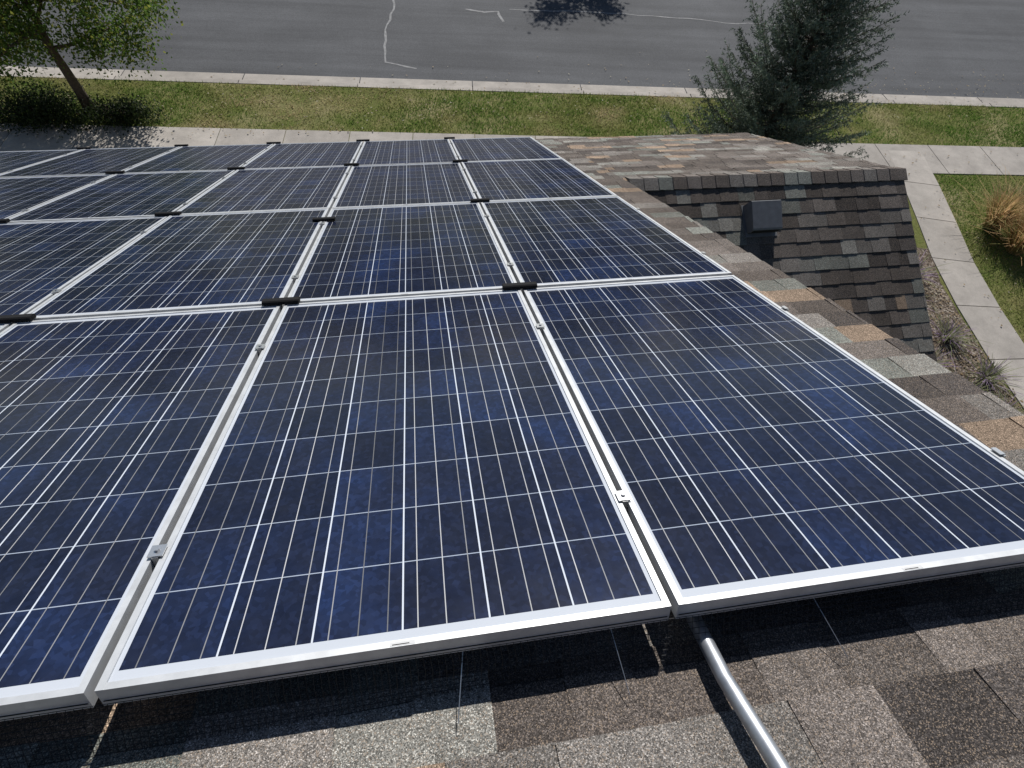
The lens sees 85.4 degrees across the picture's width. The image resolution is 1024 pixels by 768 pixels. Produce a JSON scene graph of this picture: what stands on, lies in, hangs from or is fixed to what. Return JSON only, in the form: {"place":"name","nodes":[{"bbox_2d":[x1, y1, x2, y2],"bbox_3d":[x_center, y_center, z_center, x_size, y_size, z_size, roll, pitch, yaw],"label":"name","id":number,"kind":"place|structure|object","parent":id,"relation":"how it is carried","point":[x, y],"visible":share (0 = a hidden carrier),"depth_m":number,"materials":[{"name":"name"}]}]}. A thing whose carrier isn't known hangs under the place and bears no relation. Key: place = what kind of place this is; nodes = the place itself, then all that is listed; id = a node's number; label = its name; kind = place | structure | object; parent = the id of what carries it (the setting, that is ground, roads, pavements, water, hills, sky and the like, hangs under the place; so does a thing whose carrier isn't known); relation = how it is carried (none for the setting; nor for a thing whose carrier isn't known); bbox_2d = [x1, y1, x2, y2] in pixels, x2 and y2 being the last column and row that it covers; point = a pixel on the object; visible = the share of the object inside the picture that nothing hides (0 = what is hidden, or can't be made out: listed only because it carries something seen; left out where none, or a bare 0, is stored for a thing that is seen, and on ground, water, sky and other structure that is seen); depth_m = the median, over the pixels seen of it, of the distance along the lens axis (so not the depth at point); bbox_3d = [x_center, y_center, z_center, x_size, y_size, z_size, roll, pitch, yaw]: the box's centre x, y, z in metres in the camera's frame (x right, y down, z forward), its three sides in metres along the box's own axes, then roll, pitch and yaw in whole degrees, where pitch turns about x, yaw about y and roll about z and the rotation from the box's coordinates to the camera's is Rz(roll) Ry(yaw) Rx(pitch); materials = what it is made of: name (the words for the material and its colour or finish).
{"place":"outdoors","nodes":[
{"label":"outdoors","id":0,"kind":"place"},
{"bbox_2d":[0,133,1023,767],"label":"roof shingles","id":1,"kind":"object","parent":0,"point":[936,693],"visible":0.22,"depth_m":1.03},
{"bbox_2d":[0,0,1023,98],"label":"road","id":2,"kind":"structure","parent":0,"point":[947,46],"depth_m":16.64,"materials":[{"name":"grey asphalt"}]},
{"bbox_2d":[383,0,787,68],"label":"road crack repair","id":3,"kind":"structure","parent":2,"relation":"on","point":[390,15],"depth_m":17.41,"materials":[{"name":"black asphalt"}]},
{"bbox_2d":[0,77,1023,409],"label":"lawn","id":4,"kind":"structure","parent":0,"point":[260,121],"depth_m":14.02,"materials":[{"name":"green plant"}]},
{"bbox_2d":[0,74,99,143],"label":"shrub","id":5,"kind":"object","parent":4,"relation":"on","point":[39,107],"visible":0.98,"depth_m":12.54,"materials":[{"name":"green plant"}]},
{"bbox_2d":[0,0,182,112],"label":"deciduous tree","id":6,"kind":"object","parent":4,"relation":"on","point":[24,31],"visible":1,"depth_m":11.62,"materials":[{"name":"green plant"}]},
{"bbox_2d":[62,90,172,135],"bbox_3d":[-9.212,-6.348,12.745,2.405,0.732,1.442,-5,58,-8],"label":"shrub","id":7,"kind":"object","parent":4,"relation":"on","point":[127,108],"visible":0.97,"depth_m":12.80,"materials":[{"name":"green plant"}]},
{"bbox_2d":[0,76,1023,146],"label":"parkway grass","id":8,"kind":"structure","parent":4,"relation":"on","point":[941,109],"depth_m":14.25,"materials":[{"name":"green plant"}]},
{"bbox_2d":[660,0,909,159],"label":"spruce tree","id":9,"kind":"object","parent":4,"relation":"on","point":[805,55],"visible":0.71,"depth_m":10.44,"materials":[{"name":"green plant"}]},
{"bbox_2d":[917,247,1023,413],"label":"mulch bed","id":10,"kind":"object","parent":4,"relation":"on","point":[946,310],"visible":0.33,"depth_m":11.03,"materials":[{"name":"grey gravel"}]},
{"bbox_2d":[917,247,953,289],"bbox_3d":[8.621,-2.433,11.860,1.290,0.286,1.710,33,61,16],"label":"perennial plant","id":11,"kind":"object","parent":10,"relation":"on","point":[922,269],"visible":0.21,"depth_m":11.82,"materials":[{"name":"green plant"}]},
{"bbox_2d":[935,347,957,366],"bbox_3d":[7.782,-0.380,10.468,1.174,0.286,1.266,27,59,12],"label":"perennial plant","id":12,"kind":"object","parent":10,"relation":"on","point":[942,362],"visible":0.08,"depth_m":10.48,"materials":[{"name":"green plant"}]},
{"bbox_2d":[929,301,992,358],"bbox_3d":[8.615,-1.070,10.980,1.148,0.285,1.444,-17,60,-15],"label":"perennial plant","id":13,"kind":"object","parent":10,"relation":"on","point":[950,333],"visible":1,"depth_m":10.95,"materials":[{"name":"green plant"}]},
{"bbox_2d":[943,355,1008,403],"bbox_3d":[8.327,0.142,10.174,1.525,0.286,1.100,40,63,20],"label":"perennial plant","id":14,"kind":"object","parent":10,"relation":"on","point":[977,381],"visible":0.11,"depth_m":10.22,"materials":[{"name":"green plant"}]},
{"bbox_2d":[960,334,1023,400],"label":"perennial plant","id":15,"kind":"object","parent":10,"relation":"on","point":[994,373],"visible":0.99,"depth_m":10.46,"materials":[{"name":"green plant"}]},
{"bbox_2d":[979,375,1023,412],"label":"perennial plant","id":16,"kind":"object","parent":10,"relation":"on","point":[1015,403],"visible":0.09,"depth_m":10.11,"materials":[{"name":"green plant"}]},
{"bbox_2d":[968,200,1023,262],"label":"ornamental grass","id":17,"kind":"object","parent":4,"relation":"on","point":[1015,246],"depth_m":12.39,"materials":[{"name":"brown plant"}]},
{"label":"walls","id":18,"kind":"object","parent":4,"relation":"on","visible":0},
{"bbox_3d":[-2.983,-0.371,2.805,14.515,0.159,10.040,-5,31,-8],"label":"roof","id":19,"kind":"object","parent":18,"relation":"on","visible":0},
{"bbox_2d":[0,137,1023,767],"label":"panel mounting rack","id":20,"kind":"object","parent":19,"relation":"on","point":[158,551],"visible":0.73,"depth_m":1.04,"materials":[{"name":"silver metal"}]},
{"bbox_2d":[0,322,12,332],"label":"solar panel","id":21,"kind":"object","parent":20,"relation":"attached to","point":[3,326],"visible":0.42,"depth_m":2.15,"materials":[{"name":"glass"}]},
{"bbox_2d":[0,149,82,173],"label":"solar panel","id":22,"kind":"object","parent":20,"relation":"attached to","point":[12,160],"visible":0.61,"depth_m":5.70,"materials":[{"name":"glass"}]},
{"bbox_2d":[0,174,114,218],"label":"solar panel","id":23,"kind":"object","parent":20,"relation":"attached to","point":[18,195],"visible":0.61,"depth_m":4.34,"materials":[{"name":"glass"}]},
{"bbox_2d":[0,216,167,323],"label":"solar panel","id":24,"kind":"object","parent":20,"relation":"attached to","point":[40,261],"visible":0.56,"depth_m":2.96,"materials":[{"name":"glass"}]},
{"bbox_2d":[0,146,180,177],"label":"solar panel","id":25,"kind":"object","parent":20,"relation":"attached to","point":[92,161],"visible":0.68,"depth_m":5.40,"materials":[{"name":"glass"}]},
{"bbox_2d":[7,170,235,222],"bbox_3d":[-2.852,-1.456,4.250,0.994,0.042,1.656,-5,31,-8],"label":"solar panel","id":26,"kind":"object","parent":20,"relation":"attached to","point":[126,195],"visible":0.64,"depth_m":4.08,"materials":[{"name":"glass"}]},
{"bbox_2d":[0,305,281,721],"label":"solar panel","id":27,"kind":"object","parent":20,"relation":"attached to","point":[112,427],"visible":0.95,"depth_m":1.42,"materials":[{"name":"glass"}]},
{"bbox_2d":[27,208,329,320],"bbox_3d":[-1.587,-0.700,2.966,0.994,0.042,1.656,-5,31,-8],"label":"solar panel","id":28,"kind":"object","parent":20,"relation":"attached to","point":[183,262],"visible":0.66,"depth_m":2.71,"materials":[{"name":"glass"}]},
{"bbox_2d":[118,144,273,173],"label":"solar panel","id":29,"kind":"object","parent":20,"relation":"attached to","point":[202,158],"visible":0.65,"depth_m":5.55,"materials":[{"name":"glass"}]},
{"bbox_2d":[178,166,350,214],"bbox_3d":[-1.854,-1.546,4.385,0.994,0.044,1.656,-5,31,-8],"label":"solar panel","id":30,"kind":"object","parent":20,"relation":"attached to","point":[263,189],"visible":0.73,"depth_m":4.22,"materials":[{"name":"glass"}]},
{"bbox_2d":[242,141,362,168],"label":"solar panel","id":31,"kind":"object","parent":20,"relation":"attached to","point":[291,155],"visible":0.66,"depth_m":5.69,"materials":[{"name":"glass"}]},
{"bbox_2d":[94,289,670,705],"bbox_3d":[-0.324,0.059,1.685,0.994,0.042,1.656,-5,31,-8],"label":"solar panel","id":32,"kind":"object","parent":20,"relation":"attached to","point":[385,479],"visible":1,"depth_m":1.25,"materials":[{"name":"glass"}]},
{"bbox_2d":[288,202,516,302],"bbox_3d":[-0.591,-0.787,3.103,0.994,0.042,1.656,-5,31,-8],"label":"solar panel","id":33,"kind":"object","parent":20,"relation":"attached to","point":[386,251],"visible":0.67,"depth_m":2.86,"materials":[{"name":"glass"}]},
{"bbox_2d":[332,162,476,207],"bbox_3d":[-0.858,-1.631,4.521,0.994,0.042,1.656,-5,31,-8],"label":"solar panel","id":34,"kind":"object","parent":20,"relation":"attached to","point":[399,184],"visible":0.73,"depth_m":4.36,"materials":[{"name":"glass"}]},
{"bbox_2d":[354,139,457,165],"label":"solar panel","id":35,"kind":"object","parent":20,"relation":"attached to","point":[394,152],"visible":0.76,"depth_m":5.82,"materials":[{"name":"glass"}]},
{"bbox_2d":[450,137,560,163],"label":"solar panel","id":36,"kind":"object","parent":20,"relation":"attached to","point":[498,149],"visible":0.68,"depth_m":5.97,"materials":[{"name":"glass"}]},
{"bbox_2d":[461,158,616,205],"bbox_3d":[0.139,-1.722,4.655,0.994,0.042,1.656,-5,31,-8],"label":"solar panel","id":37,"kind":"object","parent":20,"relation":"attached to","point":[510,180],"visible":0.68,"depth_m":4.50,"materials":[{"name":"glass"}]},
{"bbox_2d":[481,196,731,293],"bbox_3d":[0.405,-0.876,3.238,0.994,0.042,1.656,-5,31,-8],"label":"solar panel","id":38,"kind":"object","parent":20,"relation":"attached to","point":[557,242],"visible":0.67,"depth_m":3.00,"materials":[{"name":"glass"}]},
{"bbox_2d":[523,275,1023,618],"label":"solar panel","id":39,"kind":"object","parent":20,"relation":"attached to","point":[754,447],"visible":0.99,"depth_m":1.44,"materials":[{"name":"glass"}]},
{"bbox_2d":[686,615,790,767],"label":"conduit pipe","id":40,"kind":"object","parent":19,"relation":"attached to","point":[761,737],"visible":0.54,"depth_m":0.96,"materials":[{"name":"silver metal"}]},
{"bbox_2d":[625,167,907,190],"bbox_3d":[2.480,-1.988,5.303,2.850,0.068,0.206,-5,58,-8],"label":"wing ridge cap","id":41,"kind":"object","parent":19,"relation":"on","point":[743,179],"visible":0.98,"depth_m":5.27,"materials":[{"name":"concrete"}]},
{"bbox_3d":[2.455,-0.492,5.205,3.115,0.159,2.925,-5,84,-8],"label":"wing","id":42,"kind":"object","parent":19,"relation":"attached to","visible":0},
{"bbox_2d":[741,200,782,237],"bbox_3d":[2.333,-1.544,5.140,0.320,0.161,0.310,-5,84,-8],"label":"roof vent","id":43,"kind":"object","parent":42,"relation":"on","point":[763,218],"visible":1,"depth_m":5.09,"materials":[{"name":"metal"}]},
{"bbox_2d":[0,123,1023,175],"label":"sidewalk","id":44,"kind":"structure","parent":0,"point":[993,162],"depth_m":13.16,"materials":[{"name":"concrete"}]},
{"bbox_2d":[645,181,936,361],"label":"wing rear shingles","id":45,"kind":"object","parent":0,"point":[851,247],"visible":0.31,"depth_m":5.29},
{"bbox_2d":[888,150,1023,408],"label":"front walk","id":46,"kind":"structure","parent":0,"point":[977,306],"depth_m":12.11,"materials":[{"name":"concrete"}]},
{"bbox_2d":[935,172,1023,339],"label":"front lawn grass","id":47,"kind":"structure","parent":0,"point":[986,250],"depth_m":12.82,"materials":[{"name":"green plant"}]},
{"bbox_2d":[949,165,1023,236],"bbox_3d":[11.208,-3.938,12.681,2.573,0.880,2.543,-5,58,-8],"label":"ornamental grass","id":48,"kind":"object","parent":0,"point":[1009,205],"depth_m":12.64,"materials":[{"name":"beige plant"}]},
{"label":"ground","id":49,"kind":"structure","parent":0,"visible":0},
{"bbox_2d":[0,66,1023,107],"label":"kerb","id":50,"kind":"structure","parent":49,"relation":"on","point":[264,79],"depth_m":14.90,"materials":[{"name":"concrete"}]}
]}

